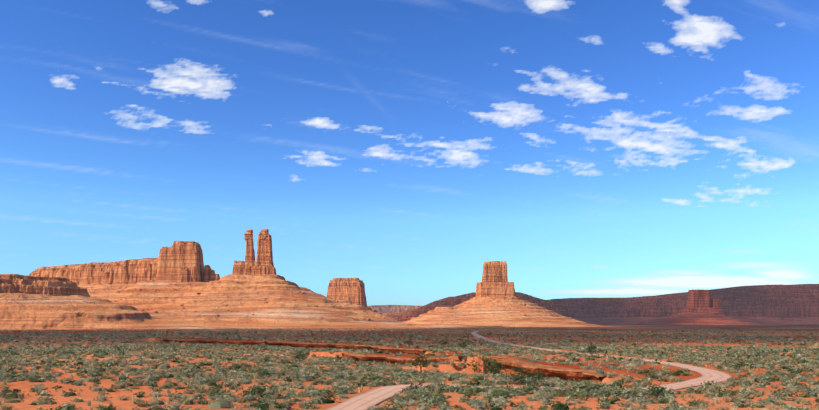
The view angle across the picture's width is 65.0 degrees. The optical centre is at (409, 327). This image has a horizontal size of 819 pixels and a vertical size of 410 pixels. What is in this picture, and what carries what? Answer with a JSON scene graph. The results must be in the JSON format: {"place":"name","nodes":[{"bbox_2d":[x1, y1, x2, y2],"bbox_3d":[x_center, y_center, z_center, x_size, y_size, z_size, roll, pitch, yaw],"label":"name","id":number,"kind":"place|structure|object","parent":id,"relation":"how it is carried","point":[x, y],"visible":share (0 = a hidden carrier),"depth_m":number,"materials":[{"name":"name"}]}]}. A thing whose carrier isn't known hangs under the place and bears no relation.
{"place":"outdoors","nodes":[
{"label":"outdoors","id":0,"kind":"place"},
{"bbox_2d":[326,278,400,321],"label":"butte","id":1,"kind":"object","parent":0,"point":[352,290],"visible":0.1,"depth_m":2014.47,"materials":[{"name":"orange stone"}]},
{"bbox_2d":[367,305,421,312],"bbox_3d":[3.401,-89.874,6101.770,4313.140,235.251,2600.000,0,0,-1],"label":"mesa","id":2,"kind":"structure","parent":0,"point":[390,308],"depth_m":5681.79,"materials":[{"name":"brown stone"}]},
{"bbox_2d":[390,316,418,321],"bbox_3d":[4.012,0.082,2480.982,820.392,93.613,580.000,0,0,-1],"label":"mesa","id":3,"kind":"structure","parent":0,"point":[403,318],"depth_m":2362.24,"materials":[{"name":"brown stone"}]},
{"bbox_2d":[0,324,818,409],"bbox_3d":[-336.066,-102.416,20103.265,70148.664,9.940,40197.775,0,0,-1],"label":"ground","id":4,"kind":"structure","parent":0,"point":[86,393],"depth_m":98.70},
{"bbox_2d":[0,241,508,328],"bbox_3d":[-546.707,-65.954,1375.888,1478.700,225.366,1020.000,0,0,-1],"label":"mesa","id":5,"kind":"structure","parent":4,"relation":"on","point":[78,296],"depth_m":1130.19,"materials":[{"name":"orange stone"}]},
{"bbox_2d":[113,280,376,320],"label":"talus boulders","id":6,"kind":"object","parent":5,"relation":"on","point":[265,302],"visible":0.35,"depth_m":1167.00,"materials":[{"name":"brown stone"}]},
{"bbox_2d":[232,234,275,274],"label":"rock spires","id":7,"kind":"object","parent":5,"relation":"on","point":[263,264],"visible":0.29,"depth_m":1281.43,"materials":[{"name":"brown stone"}]},
{"bbox_2d":[244,229,268,240],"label":"spire cap rocks","id":8,"kind":"object","parent":7,"relation":"on","point":[263,233],"visible":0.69,"depth_m":1284.41,"materials":[{"name":"brown stone"}]},
{"bbox_2d":[291,347,306,360],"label":"juniper tree","id":9,"kind":"object","parent":4,"relation":"on","point":[300,356],"visible":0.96,"depth_m":112.79,"materials":[{"name":"green plant"}]},
{"bbox_2d":[155,338,609,381],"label":"wash ledge rocks","id":10,"kind":"object","parent":4,"relation":"on","point":[566,373],"visible":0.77,"depth_m":113.46,"materials":[{"name":"brown stone"}]},
{"bbox_2d":[0,351,816,409],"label":"ground pebbles","id":11,"kind":"object","parent":4,"relation":"on","point":[595,398],"visible":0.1,"depth_m":78.10,"materials":[{"name":"brown stone"}]},
{"bbox_2d":[0,327,818,409],"bbox_3d":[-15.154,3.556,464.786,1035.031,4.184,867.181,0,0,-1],"label":"sage brush","id":12,"kind":"object","parent":4,"relation":"on","point":[496,395],"visible":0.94,"depth_m":92.22,"materials":[{"name":"green plant"}]},
{"bbox_2d":[409,353,431,370],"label":"juniper tree","id":13,"kind":"object","parent":4,"relation":"on","point":[418,359],"visible":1,"depth_m":95.05,"materials":[{"name":"green plant"}]},
{"bbox_2d":[438,339,448,345],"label":"shrub","id":14,"kind":"object","parent":4,"relation":"on","point":[444,342],"visible":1,"depth_m":178.71,"materials":[{"name":"green plant"}]},
{"bbox_2d":[456,341,466,346],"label":"shrub","id":15,"kind":"object","parent":4,"relation":"on","point":[463,344],"visible":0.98,"depth_m":170.30,"materials":[{"name":"green plant"}]},
{"bbox_2d":[468,350,501,374],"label":"juniper tree","id":16,"kind":"object","parent":4,"relation":"on","point":[487,364],"visible":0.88,"depth_m":93.77,"materials":[{"name":"green plant"}]},
{"bbox_2d":[487,358,506,373],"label":"juniper tree","id":17,"kind":"object","parent":4,"relation":"on","point":[493,368],"visible":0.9,"depth_m":90.39,"materials":[{"name":"green plant"}]},
{"bbox_2d":[495,363,529,384],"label":"shrub","id":18,"kind":"object","parent":4,"relation":"on","point":[519,374],"visible":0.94,"depth_m":72.72,"materials":[{"name":"green plant"}]},
{"bbox_2d":[522,370,547,385],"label":"shrub","id":19,"kind":"object","parent":4,"relation":"on","point":[536,378],"visible":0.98,"depth_m":70.49,"materials":[{"name":"green plant"}]},
{"bbox_2d":[586,343,597,357],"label":"shrub","id":20,"kind":"object","parent":4,"relation":"on","point":[590,348],"visible":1,"depth_m":127.34,"materials":[{"name":"green plant"}]},
{"bbox_2d":[644,380,668,399],"bbox_3d":[23.133,5.804,60.188,2.376,2.083,2.871,0,0,33],"label":"shrub","id":21,"kind":"object","parent":4,"relation":"on","point":[657,393],"visible":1,"depth_m":60.13,"materials":[{"name":"green plant"}]},
{"bbox_2d":[631,289,770,324],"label":"castle butte","id":22,"kind":"object","parent":4,"relation":"on","point":[702,308],"visible":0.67,"depth_m":2715.98,"materials":[{"name":"brown stone"}]},
{"bbox_2d":[730,359,748,369],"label":"shrub","id":23,"kind":"object","parent":4,"relation":"on","point":[737,364],"visible":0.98,"depth_m":95.20,"materials":[{"name":"green plant"}]},
{"bbox_2d":[0,0,818,305],"label":"sky","id":24,"kind":"structure","parent":0,"point":[80,184],"materials":[{"name":"blue"}]},
{"bbox_2d":[52,0,810,294],"bbox_3d":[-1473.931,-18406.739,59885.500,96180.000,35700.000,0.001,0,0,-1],"label":"cloud","id":25,"kind":"structure","parent":0,"point":[699,32],"depth_m":60515.90,"materials":[{"name":"white"}]},
{"bbox_2d":[382,292,597,324],"bbox_3d":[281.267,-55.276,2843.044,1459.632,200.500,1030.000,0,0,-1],"label":"ridge","id":26,"kind":"structure","parent":0,"point":[557,307],"depth_m":2729.20,"materials":[{"name":"brown stone"}]},
{"bbox_2d":[325,329,731,409],"bbox_3d":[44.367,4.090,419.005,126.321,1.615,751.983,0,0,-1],"label":"dirt road","id":27,"kind":"structure","parent":0,"point":[365,400],"depth_m":72.29,"materials":[{"name":"beige soil"}]},
{"bbox_2d":[547,284,818,324],"bbox_3d":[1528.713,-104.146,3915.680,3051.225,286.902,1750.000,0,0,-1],"label":"distant mesa","id":28,"kind":"structure","parent":0,"point":[784,304],"depth_m":3385.22,"materials":[{"name":"brown stone"}]},
{"label":"ground","id":29,"kind":"structure","parent":0,"visible":0},
{"bbox_2d":[401,261,602,326],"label":"butte","id":30,"kind":"object","parent":29,"relation":"on","point":[495,301],"visible":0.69,"depth_m":1691.55,"materials":[{"name":"orange stone"}]}
]}

